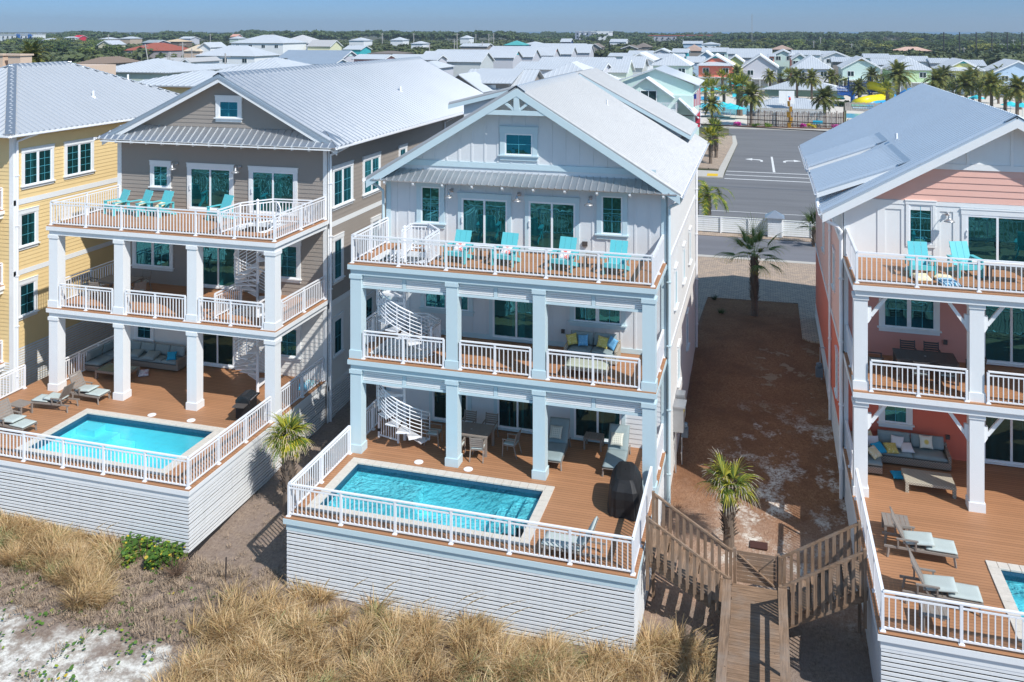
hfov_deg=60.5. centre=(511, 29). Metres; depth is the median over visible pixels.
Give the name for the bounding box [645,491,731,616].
wooden steps
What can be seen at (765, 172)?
crosswalk line
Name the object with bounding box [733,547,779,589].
wooden gate
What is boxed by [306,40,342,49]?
cottage
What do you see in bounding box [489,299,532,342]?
sliding door
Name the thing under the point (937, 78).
palm tree
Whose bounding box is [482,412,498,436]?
dining chair
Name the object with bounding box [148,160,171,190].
window
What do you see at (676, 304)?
window
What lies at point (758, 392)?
ground
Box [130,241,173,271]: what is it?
window
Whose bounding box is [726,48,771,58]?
cottage
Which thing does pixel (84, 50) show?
broadleaf tree
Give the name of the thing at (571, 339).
throw pillow
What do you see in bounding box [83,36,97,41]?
broadleaf tree
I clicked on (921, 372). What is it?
dining chair
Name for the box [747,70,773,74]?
window
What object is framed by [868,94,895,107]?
water slide
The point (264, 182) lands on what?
sliding door
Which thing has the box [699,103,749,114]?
lagoon pool water
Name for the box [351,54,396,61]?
cottage
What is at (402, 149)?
window
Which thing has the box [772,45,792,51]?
cottage
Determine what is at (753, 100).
palm tree
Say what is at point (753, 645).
boardwalk
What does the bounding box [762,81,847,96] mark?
pavilion
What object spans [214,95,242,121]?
window
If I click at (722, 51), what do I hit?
cottage
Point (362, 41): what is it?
cottage
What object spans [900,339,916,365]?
dining chair
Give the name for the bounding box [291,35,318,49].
cottage
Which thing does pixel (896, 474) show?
throw pillow
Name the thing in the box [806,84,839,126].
palm tree
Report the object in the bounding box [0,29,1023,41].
pine wood
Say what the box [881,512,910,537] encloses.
side table
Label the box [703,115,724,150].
palm tree
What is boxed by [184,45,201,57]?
cottage
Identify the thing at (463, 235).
adirondack chair
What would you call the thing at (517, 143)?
window
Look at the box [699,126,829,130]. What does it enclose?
kerb
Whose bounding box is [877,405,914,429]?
window
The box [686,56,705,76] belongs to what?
cottage
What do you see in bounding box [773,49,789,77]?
cottage
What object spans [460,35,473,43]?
cottage
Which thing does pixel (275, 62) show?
cottage
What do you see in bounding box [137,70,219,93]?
cottage
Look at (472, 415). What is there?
dining chair
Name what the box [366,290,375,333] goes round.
window
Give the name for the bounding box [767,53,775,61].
cottage
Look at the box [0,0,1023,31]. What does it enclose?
sky
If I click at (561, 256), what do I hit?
throw pillow
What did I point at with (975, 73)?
palm tree
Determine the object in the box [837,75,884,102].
slide tower
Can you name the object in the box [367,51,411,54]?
cottage
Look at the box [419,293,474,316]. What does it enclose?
window
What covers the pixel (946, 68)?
palm tree
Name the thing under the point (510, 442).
dining chair
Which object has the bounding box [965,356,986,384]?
dining chair
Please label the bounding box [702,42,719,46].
cottage
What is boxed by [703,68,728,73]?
window
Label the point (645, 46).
cottage
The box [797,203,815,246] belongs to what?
palm tree
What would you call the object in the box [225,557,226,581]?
stake
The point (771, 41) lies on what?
broadleaf tree
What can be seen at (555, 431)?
throw pillow
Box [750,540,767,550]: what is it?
drain cover
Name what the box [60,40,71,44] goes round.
broadleaf tree
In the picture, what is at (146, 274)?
dining chair
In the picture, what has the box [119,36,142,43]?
cottage
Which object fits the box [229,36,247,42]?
cottage
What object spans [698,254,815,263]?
driveway kerb
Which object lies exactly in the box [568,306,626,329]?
window
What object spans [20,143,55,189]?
window
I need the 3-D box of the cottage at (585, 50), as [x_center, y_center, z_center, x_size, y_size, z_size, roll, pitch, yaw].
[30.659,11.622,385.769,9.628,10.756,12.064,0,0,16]
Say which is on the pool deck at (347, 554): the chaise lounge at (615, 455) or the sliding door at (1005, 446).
the chaise lounge at (615, 455)
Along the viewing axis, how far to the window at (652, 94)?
128.06 m
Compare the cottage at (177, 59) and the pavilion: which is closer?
the pavilion
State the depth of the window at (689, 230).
42.94 m
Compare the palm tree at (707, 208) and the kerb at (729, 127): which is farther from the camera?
the kerb at (729, 127)
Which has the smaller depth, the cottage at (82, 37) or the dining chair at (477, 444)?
the dining chair at (477, 444)
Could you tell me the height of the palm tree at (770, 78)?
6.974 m
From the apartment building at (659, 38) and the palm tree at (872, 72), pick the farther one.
the apartment building at (659, 38)
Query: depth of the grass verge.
75.35 m
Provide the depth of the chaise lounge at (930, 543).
26.40 m
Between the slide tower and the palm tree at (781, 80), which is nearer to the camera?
the slide tower
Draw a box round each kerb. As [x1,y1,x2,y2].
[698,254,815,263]
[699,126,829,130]
[718,136,736,171]
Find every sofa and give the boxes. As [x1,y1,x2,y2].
[83,339,186,371]
[564,330,620,364]
[850,429,951,473]
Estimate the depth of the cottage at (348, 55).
242.95 m
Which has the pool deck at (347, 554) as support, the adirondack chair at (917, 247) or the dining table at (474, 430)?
the dining table at (474, 430)
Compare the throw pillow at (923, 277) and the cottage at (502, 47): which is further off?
the cottage at (502, 47)
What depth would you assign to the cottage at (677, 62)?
206.23 m
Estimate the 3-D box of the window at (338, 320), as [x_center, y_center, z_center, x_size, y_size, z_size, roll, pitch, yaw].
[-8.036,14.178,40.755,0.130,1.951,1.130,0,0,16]
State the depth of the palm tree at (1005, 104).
168.02 m
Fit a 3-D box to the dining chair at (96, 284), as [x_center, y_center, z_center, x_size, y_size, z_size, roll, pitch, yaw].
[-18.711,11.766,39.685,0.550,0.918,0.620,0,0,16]
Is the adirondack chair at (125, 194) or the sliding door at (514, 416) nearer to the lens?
the sliding door at (514, 416)
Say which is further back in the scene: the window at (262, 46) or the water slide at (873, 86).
the window at (262, 46)
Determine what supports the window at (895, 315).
in the beach house at (937, 170)
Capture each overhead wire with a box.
[682,115,840,123]
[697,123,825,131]
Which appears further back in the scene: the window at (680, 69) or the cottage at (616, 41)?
the cottage at (616, 41)
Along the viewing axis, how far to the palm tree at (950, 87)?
181.40 m
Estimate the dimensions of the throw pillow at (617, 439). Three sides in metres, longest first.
0.480 x 0.480 x 0.160 m
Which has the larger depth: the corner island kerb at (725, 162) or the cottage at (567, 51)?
the cottage at (567, 51)
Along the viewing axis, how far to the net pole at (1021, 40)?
419.85 m
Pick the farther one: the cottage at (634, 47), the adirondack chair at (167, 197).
the cottage at (634, 47)
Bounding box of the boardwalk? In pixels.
[716,578,790,681]
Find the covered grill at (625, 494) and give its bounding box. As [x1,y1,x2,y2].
[607,461,642,521]
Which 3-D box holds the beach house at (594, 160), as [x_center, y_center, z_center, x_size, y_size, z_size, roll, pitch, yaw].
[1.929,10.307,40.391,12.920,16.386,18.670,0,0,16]
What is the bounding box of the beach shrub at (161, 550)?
[107,531,187,573]
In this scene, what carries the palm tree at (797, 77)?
on the pool terrace
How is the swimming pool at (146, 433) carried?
in the pool deck at (196, 500)
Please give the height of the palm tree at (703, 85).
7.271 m
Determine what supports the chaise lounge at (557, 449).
on the pool deck at (347, 554)
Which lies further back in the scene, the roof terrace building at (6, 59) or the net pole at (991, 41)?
the net pole at (991, 41)
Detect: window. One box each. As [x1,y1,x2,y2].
[19,205,40,250]
[19,275,39,320]
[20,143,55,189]
[63,137,95,179]
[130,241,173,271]
[132,326,154,342]
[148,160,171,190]
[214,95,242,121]
[222,58,246,62]
[236,44,277,47]
[281,241,301,282]
[281,324,301,361]
[332,160,354,211]
[332,231,345,284]
[332,311,345,359]
[362,151,381,198]
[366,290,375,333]
[370,214,380,247]
[398,143,407,155]
[415,183,445,228]
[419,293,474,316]
[498,126,538,160]
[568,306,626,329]
[595,192,628,240]
[640,90,656,100]
[674,262,679,312]
[677,338,681,388]
[678,68,685,72]
[682,241,686,286]
[686,307,689,352]
[688,225,692,266]
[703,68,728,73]
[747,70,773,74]
[776,56,788,59]
[800,71,826,76]
[821,222,824,253]
[831,244,835,292]
[834,345,838,400]
[847,71,875,76]
[877,297,941,335]
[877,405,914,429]
[905,199,936,247]
[919,72,926,77]
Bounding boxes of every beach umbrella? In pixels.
[722,103,734,117]
[726,105,744,119]
[969,95,983,98]
[1000,102,1014,111]
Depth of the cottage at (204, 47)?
361.04 m
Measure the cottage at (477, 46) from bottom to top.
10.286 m
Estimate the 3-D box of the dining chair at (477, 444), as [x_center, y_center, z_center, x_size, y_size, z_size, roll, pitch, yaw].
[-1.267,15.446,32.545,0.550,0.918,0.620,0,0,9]
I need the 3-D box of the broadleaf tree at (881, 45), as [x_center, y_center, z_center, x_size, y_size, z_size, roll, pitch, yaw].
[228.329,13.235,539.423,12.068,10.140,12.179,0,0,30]
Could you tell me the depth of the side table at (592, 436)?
33.37 m
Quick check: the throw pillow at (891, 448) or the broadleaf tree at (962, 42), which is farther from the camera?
the broadleaf tree at (962, 42)
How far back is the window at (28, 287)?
42.75 m
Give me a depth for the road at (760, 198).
87.38 m
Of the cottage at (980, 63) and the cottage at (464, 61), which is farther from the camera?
the cottage at (980, 63)
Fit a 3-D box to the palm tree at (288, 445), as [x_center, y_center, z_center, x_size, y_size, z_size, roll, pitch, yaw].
[-8.496,16.454,33.205,2.156,4.093,2.092,0,0,16]
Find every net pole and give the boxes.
[991,32,992,50]
[1021,32,1022,49]
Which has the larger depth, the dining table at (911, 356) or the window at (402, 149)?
the window at (402, 149)
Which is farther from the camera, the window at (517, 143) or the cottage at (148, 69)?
the cottage at (148, 69)
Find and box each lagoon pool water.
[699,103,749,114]
[846,113,859,117]
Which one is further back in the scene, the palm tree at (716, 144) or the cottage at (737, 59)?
the cottage at (737, 59)
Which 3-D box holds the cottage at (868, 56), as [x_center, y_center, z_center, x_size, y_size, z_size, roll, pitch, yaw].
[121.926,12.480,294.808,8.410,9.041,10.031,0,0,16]
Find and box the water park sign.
[843,102,881,121]
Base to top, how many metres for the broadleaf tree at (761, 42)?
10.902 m
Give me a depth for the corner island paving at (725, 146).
116.43 m
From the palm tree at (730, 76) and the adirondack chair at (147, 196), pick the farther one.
the palm tree at (730, 76)
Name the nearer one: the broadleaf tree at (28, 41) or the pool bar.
the pool bar
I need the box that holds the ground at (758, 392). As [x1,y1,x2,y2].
[0,32,1003,681]
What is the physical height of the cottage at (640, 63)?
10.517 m
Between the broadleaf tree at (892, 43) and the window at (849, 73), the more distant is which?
the broadleaf tree at (892, 43)
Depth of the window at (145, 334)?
42.50 m
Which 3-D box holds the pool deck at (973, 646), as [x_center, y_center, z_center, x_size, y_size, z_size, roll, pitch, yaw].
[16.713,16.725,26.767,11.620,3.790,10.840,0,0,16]
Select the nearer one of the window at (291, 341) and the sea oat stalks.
the sea oat stalks
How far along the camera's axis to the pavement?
101.79 m
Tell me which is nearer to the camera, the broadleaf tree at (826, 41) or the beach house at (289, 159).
the beach house at (289, 159)
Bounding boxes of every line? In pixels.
[724,178,809,182]
[726,174,808,178]
[733,171,807,174]
[771,157,774,171]
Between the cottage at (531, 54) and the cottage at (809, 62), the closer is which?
the cottage at (809, 62)
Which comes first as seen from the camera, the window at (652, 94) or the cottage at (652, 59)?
the window at (652, 94)
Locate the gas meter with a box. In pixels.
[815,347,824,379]
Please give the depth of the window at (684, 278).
39.60 m
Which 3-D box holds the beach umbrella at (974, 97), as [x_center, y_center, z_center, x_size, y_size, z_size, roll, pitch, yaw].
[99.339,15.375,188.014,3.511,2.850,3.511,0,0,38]
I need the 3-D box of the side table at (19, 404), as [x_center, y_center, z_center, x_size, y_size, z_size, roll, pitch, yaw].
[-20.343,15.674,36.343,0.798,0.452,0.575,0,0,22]
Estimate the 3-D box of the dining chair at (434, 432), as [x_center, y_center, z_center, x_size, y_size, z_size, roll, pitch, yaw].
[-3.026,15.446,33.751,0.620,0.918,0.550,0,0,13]
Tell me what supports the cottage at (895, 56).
on the ground at (758, 392)
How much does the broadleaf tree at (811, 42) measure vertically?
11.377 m
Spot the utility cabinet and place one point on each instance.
(680, 424)
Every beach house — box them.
[0,61,179,396]
[46,57,482,422]
[347,68,708,506]
[798,83,1023,513]
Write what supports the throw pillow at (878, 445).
on the sectional sofa at (938, 456)
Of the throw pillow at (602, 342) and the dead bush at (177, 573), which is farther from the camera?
the throw pillow at (602, 342)
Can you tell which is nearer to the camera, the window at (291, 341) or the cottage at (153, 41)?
the window at (291, 341)
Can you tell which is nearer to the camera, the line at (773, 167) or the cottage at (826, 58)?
the line at (773, 167)
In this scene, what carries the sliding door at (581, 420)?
in the beach house at (594, 160)
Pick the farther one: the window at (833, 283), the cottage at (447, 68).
the cottage at (447, 68)
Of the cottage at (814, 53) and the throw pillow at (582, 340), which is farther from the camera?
the cottage at (814, 53)
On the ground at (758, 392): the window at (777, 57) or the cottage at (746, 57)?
the cottage at (746, 57)
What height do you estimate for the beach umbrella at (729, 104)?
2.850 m
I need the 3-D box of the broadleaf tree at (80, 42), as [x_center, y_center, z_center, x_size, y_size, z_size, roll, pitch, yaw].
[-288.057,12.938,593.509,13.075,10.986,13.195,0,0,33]
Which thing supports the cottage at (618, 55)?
on the ground at (758, 392)
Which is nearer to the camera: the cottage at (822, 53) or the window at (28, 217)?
the window at (28, 217)
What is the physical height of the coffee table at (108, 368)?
0.388 m
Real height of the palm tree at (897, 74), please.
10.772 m
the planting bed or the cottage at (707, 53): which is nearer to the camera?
the planting bed
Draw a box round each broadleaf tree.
[0,39,18,44]
[15,39,36,48]
[38,43,68,49]
[40,41,71,51]
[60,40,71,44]
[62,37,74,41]
[73,41,89,44]
[74,46,98,53]
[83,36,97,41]
[99,43,127,55]
[756,41,772,44]
[765,39,777,44]
[790,39,803,43]
[807,39,818,44]
[818,38,834,43]
[834,39,845,44]
[855,39,874,44]
[858,42,874,47]
[872,38,882,42]
[874,43,893,49]
[884,41,899,44]
[900,40,918,46]
[908,37,923,41]
[935,38,956,45]
[938,41,953,45]
[955,39,967,44]
[960,43,974,48]
[965,44,983,50]
[967,39,984,42]
[993,44,1008,49]
[1003,42,1023,49]
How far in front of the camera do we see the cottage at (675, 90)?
129.50 m
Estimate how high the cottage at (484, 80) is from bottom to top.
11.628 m
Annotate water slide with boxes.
[851,81,893,106]
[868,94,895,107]
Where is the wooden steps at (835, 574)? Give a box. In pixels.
[778,520,867,632]
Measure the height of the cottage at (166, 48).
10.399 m
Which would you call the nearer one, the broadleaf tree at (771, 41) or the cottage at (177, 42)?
the cottage at (177, 42)
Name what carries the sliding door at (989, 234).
in the beach house at (937, 170)
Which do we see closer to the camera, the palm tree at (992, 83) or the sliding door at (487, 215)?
the sliding door at (487, 215)
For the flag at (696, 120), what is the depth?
123.78 m
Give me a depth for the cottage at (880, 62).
264.93 m
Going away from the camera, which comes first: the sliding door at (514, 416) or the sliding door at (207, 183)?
the sliding door at (514, 416)
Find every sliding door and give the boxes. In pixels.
[186,162,233,211]
[203,247,238,289]
[203,333,237,368]
[247,166,298,215]
[429,391,471,422]
[457,192,511,247]
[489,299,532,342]
[494,399,532,433]
[524,195,579,250]
[570,408,625,443]
[960,208,1023,265]
[984,306,1023,367]
[984,417,1023,467]
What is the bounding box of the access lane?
[698,235,815,261]
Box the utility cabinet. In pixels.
[673,390,687,472]
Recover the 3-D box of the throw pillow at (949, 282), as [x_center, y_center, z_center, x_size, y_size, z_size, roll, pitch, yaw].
[14.704,8.520,29.598,0.620,0.200,0.620,0,5,-1]
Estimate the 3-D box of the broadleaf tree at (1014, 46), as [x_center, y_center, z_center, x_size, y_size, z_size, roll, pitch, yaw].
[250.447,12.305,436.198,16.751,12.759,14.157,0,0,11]
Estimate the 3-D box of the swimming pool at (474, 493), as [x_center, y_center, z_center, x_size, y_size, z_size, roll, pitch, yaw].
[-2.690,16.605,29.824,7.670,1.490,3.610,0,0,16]
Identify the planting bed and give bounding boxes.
[701,124,831,128]
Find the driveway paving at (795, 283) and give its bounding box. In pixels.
[698,256,819,343]
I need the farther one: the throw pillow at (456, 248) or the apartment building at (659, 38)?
the apartment building at (659, 38)
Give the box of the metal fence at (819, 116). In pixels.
[747,109,843,127]
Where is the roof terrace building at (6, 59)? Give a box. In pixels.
[0,53,115,74]
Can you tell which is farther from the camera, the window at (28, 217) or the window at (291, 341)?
the window at (28, 217)
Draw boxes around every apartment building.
[0,34,45,40]
[648,35,684,41]
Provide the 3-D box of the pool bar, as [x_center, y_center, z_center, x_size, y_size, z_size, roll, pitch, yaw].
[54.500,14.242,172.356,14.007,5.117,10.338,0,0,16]
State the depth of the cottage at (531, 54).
312.98 m
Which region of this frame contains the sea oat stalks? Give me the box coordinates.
[90,522,629,663]
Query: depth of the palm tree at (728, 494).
30.39 m
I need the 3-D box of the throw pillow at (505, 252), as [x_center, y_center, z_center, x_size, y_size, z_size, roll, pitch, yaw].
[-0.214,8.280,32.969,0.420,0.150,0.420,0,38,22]
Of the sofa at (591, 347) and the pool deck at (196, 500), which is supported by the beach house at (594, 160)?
the sofa at (591, 347)
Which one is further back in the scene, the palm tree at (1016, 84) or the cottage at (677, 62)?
the cottage at (677, 62)
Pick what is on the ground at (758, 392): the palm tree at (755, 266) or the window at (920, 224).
the palm tree at (755, 266)
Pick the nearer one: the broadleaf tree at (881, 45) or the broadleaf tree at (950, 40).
the broadleaf tree at (881, 45)
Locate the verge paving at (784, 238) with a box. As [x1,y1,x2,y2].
[698,231,811,241]
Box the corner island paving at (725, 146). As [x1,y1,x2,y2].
[698,136,732,169]
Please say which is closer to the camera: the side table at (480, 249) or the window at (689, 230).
the side table at (480, 249)
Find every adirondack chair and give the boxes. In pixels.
[104,189,132,215]
[126,189,154,216]
[147,190,175,217]
[207,194,236,222]
[443,229,473,264]
[490,232,520,267]
[548,236,579,272]
[601,240,631,274]
[905,241,935,278]
[945,241,983,277]
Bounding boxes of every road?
[698,177,815,220]
[723,129,823,181]
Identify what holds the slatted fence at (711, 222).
on the verge paving at (784, 238)
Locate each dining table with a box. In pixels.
[95,275,143,296]
[461,421,494,456]
[892,348,959,385]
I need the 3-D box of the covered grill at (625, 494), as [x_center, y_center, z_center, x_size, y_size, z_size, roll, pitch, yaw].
[3.780,15.287,29.320,1.196,1.225,1.843,0,0,10]
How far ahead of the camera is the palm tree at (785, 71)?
236.43 m
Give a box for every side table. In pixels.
[8,399,32,414]
[476,246,489,261]
[583,253,600,268]
[583,431,603,451]
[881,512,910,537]
[918,599,949,634]
[986,265,1023,282]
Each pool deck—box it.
[0,335,326,559]
[283,390,665,654]
[843,420,1023,681]
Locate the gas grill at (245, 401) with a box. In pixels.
[232,389,259,421]
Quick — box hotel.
[575,31,612,40]
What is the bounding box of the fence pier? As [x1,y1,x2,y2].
[765,210,784,237]
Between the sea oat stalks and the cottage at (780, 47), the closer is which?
the sea oat stalks
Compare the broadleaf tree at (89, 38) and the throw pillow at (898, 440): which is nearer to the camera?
the throw pillow at (898, 440)
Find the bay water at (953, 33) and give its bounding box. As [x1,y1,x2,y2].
[46,32,1023,34]
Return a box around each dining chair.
[80,273,97,288]
[88,281,107,300]
[130,280,146,302]
[133,270,151,293]
[423,416,442,447]
[461,409,476,422]
[461,436,465,453]
[469,437,485,462]
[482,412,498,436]
[502,429,521,458]
[868,351,883,376]
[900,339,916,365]
[910,361,929,389]
[923,341,940,351]
[936,363,956,391]
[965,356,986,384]
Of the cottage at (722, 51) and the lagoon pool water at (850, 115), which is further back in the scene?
the cottage at (722, 51)
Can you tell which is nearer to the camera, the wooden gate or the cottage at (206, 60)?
the wooden gate
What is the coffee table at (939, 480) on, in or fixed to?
on the pool deck at (973, 646)
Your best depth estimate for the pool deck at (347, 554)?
27.63 m
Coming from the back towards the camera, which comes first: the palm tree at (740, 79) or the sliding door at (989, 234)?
the palm tree at (740, 79)
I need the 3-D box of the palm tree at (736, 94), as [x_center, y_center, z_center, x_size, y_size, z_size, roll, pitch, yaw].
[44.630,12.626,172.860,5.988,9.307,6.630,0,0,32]
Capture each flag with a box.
[693,88,699,106]
[694,110,700,126]
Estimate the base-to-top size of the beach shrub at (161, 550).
0.947 m
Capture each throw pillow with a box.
[130,349,144,357]
[138,369,148,376]
[141,350,160,360]
[166,351,176,360]
[453,243,464,251]
[500,246,512,254]
[549,425,562,438]
[558,250,570,259]
[565,333,577,345]
[578,334,587,345]
[596,335,608,348]
[607,335,617,350]
[610,432,623,446]
[868,435,878,446]
[868,445,881,458]
[870,441,887,453]
[883,442,899,453]
[890,470,903,478]
[891,435,903,448]
[901,442,914,452]
[912,273,931,281]
[919,435,932,448]
[934,273,951,278]
[935,278,961,286]
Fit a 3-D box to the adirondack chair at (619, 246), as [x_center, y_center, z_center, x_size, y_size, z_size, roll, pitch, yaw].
[3.803,8.259,31.779,0.966,1.114,1.037,0,0,19]
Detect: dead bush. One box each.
[57,584,93,609]
[153,549,194,578]
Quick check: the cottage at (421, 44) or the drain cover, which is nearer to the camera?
the drain cover
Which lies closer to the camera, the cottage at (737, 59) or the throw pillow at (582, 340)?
the throw pillow at (582, 340)
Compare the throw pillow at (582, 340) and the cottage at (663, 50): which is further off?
the cottage at (663, 50)
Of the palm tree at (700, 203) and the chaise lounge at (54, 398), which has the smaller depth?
the chaise lounge at (54, 398)
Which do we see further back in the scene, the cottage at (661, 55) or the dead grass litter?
the cottage at (661, 55)
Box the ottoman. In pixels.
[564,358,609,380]
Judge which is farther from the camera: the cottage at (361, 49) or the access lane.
the cottage at (361, 49)
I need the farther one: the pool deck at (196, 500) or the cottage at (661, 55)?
the cottage at (661, 55)
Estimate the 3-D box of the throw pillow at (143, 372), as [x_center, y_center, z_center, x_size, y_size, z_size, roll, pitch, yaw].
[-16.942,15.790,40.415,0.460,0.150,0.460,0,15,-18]
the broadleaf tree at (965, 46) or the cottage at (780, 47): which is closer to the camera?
the cottage at (780, 47)
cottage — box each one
[74,35,86,40]
[76,56,138,65]
[97,40,126,47]
[101,37,119,39]
[116,58,221,80]
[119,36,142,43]
[123,43,188,57]
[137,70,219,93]
[141,40,170,44]
[162,57,183,61]
[168,39,192,46]
[178,36,199,44]
[180,56,221,63]
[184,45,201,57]
[194,45,280,63]
[197,42,225,52]
[198,64,242,70]
[217,57,311,71]
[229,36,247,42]
[230,34,242,37]
[231,35,307,55]
[278,50,356,61]
[287,58,348,64]
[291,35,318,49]
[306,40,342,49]
[342,45,371,54]
[348,37,372,45]
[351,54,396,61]
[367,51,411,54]
[390,37,408,45]
[392,54,448,63]
[410,41,430,47]
[424,51,495,76]
[428,61,455,75]
[436,49,484,50]
[455,68,543,92]
[459,43,493,49]
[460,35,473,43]
[483,50,522,68]
[489,46,542,49]
[505,41,529,45]
[513,48,540,61]
[513,61,611,73]
[531,43,586,46]
[531,47,560,58]
[539,57,615,61]
[543,61,621,79]
[551,46,577,56]
[560,38,573,42]
[571,44,594,56]
[593,43,604,50]
[603,59,634,81]
[607,53,634,58]
[609,39,628,44]
[619,65,704,135]
[620,45,641,50]
[622,56,649,77]
[628,50,654,53]
[633,51,659,71]
[637,43,652,50]
[650,53,685,60]
[651,53,694,75]
[654,48,671,53]
[671,48,690,58]
[682,41,702,47]
[686,45,702,55]
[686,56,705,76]
[696,53,735,91]
[699,50,713,58]
[701,47,727,58]
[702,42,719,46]
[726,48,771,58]
[729,54,744,73]
[737,53,768,62]
[741,53,778,90]
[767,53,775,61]
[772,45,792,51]
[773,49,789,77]
[788,52,794,74]
[790,52,805,64]
[790,55,833,82]
[791,50,820,59]
[819,51,830,60]
[821,51,848,66]
[829,57,851,85]
[836,55,881,92]
[861,53,890,59]
[869,58,895,73]
[882,56,931,92]
[890,55,903,58]
[893,47,930,51]
[900,56,928,66]
[927,58,948,74]
[932,58,985,94]
[966,60,986,67]
[982,59,1023,94]
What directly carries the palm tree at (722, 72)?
on the pool terrace
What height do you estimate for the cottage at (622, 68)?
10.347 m
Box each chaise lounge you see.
[0,398,37,437]
[31,381,79,412]
[65,370,110,404]
[541,516,605,563]
[548,417,570,470]
[602,423,630,476]
[882,506,957,568]
[899,548,983,616]
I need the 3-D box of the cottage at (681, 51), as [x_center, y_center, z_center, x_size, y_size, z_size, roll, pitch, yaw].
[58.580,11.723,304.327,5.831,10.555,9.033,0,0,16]
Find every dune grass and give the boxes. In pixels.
[0,508,718,681]
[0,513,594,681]
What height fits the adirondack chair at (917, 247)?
1.114 m
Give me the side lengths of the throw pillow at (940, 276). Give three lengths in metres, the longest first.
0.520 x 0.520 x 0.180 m
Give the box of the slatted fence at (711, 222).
[698,215,815,237]
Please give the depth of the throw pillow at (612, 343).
32.57 m
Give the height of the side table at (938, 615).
0.444 m
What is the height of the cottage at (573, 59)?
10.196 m
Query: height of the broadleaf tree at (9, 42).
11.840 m
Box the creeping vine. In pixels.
[0,567,257,681]
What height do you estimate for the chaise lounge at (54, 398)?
1.075 m
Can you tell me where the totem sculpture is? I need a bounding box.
[787,96,792,127]
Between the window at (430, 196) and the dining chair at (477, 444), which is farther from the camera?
the window at (430, 196)
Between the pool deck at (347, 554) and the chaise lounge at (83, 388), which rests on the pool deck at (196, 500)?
the chaise lounge at (83, 388)
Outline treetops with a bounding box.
[0,38,1023,66]
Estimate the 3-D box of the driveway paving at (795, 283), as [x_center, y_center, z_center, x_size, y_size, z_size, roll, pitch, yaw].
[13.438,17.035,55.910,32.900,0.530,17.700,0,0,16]
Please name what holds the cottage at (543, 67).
on the ground at (758, 392)
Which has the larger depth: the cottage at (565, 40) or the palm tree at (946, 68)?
the cottage at (565, 40)
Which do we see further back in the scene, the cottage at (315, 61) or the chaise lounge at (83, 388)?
the cottage at (315, 61)
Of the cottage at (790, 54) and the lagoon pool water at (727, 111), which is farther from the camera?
the cottage at (790, 54)
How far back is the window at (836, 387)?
36.03 m
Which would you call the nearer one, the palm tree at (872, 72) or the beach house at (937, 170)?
the beach house at (937, 170)
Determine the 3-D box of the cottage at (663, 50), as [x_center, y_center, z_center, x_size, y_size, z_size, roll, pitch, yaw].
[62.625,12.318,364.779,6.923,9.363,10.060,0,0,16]
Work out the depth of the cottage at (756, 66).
240.52 m
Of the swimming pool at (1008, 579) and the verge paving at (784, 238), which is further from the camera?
the verge paving at (784, 238)
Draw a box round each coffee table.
[95,363,139,378]
[901,468,956,498]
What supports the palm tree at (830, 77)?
on the pool terrace
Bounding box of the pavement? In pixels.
[698,170,723,177]
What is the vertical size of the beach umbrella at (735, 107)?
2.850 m
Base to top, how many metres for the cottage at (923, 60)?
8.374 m
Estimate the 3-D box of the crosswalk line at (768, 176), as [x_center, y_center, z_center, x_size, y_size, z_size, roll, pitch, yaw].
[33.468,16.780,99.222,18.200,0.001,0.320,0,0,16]
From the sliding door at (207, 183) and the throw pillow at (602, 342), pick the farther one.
the sliding door at (207, 183)
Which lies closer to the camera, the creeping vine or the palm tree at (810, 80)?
the creeping vine
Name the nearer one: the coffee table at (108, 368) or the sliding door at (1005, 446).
the sliding door at (1005, 446)
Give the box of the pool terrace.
[699,91,1023,127]
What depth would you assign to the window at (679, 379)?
37.00 m
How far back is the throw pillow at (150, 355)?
41.22 m
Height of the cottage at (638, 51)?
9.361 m
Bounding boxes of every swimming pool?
[14,408,225,475]
[305,457,554,545]
[985,560,1023,640]
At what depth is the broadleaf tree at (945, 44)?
556.32 m
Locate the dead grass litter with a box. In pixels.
[0,458,330,681]
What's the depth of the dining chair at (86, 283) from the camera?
40.74 m
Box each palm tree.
[12,40,54,62]
[259,409,314,515]
[696,448,764,551]
[698,180,734,220]
[698,186,709,213]
[699,123,726,163]
[700,70,715,93]
[700,77,712,103]
[700,93,725,118]
[701,73,721,94]
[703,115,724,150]
[704,118,730,157]
[714,68,728,93]
[714,213,789,316]
[715,81,733,110]
[722,71,733,93]
[724,69,753,115]
[724,72,749,114]
[728,64,745,84]
[735,80,769,125]
[761,68,777,85]
[777,70,785,82]
[779,67,791,80]
[784,66,806,97]
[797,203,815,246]
[801,68,823,98]
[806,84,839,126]
[822,68,840,84]
[841,76,849,87]
[848,78,870,97]
[861,66,882,94]
[874,76,899,100]
[881,59,916,95]
[921,67,955,91]
[928,64,956,82]
[942,81,961,95]
[948,70,982,97]
[957,65,985,99]
[973,70,1010,105]
[973,81,989,101]
[995,85,1013,110]
[996,73,1023,114]
[996,78,1005,103]
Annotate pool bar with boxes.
[756,91,827,117]
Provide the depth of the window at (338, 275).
40.72 m
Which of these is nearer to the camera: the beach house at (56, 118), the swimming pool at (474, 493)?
the swimming pool at (474, 493)
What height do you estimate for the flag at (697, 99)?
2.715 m

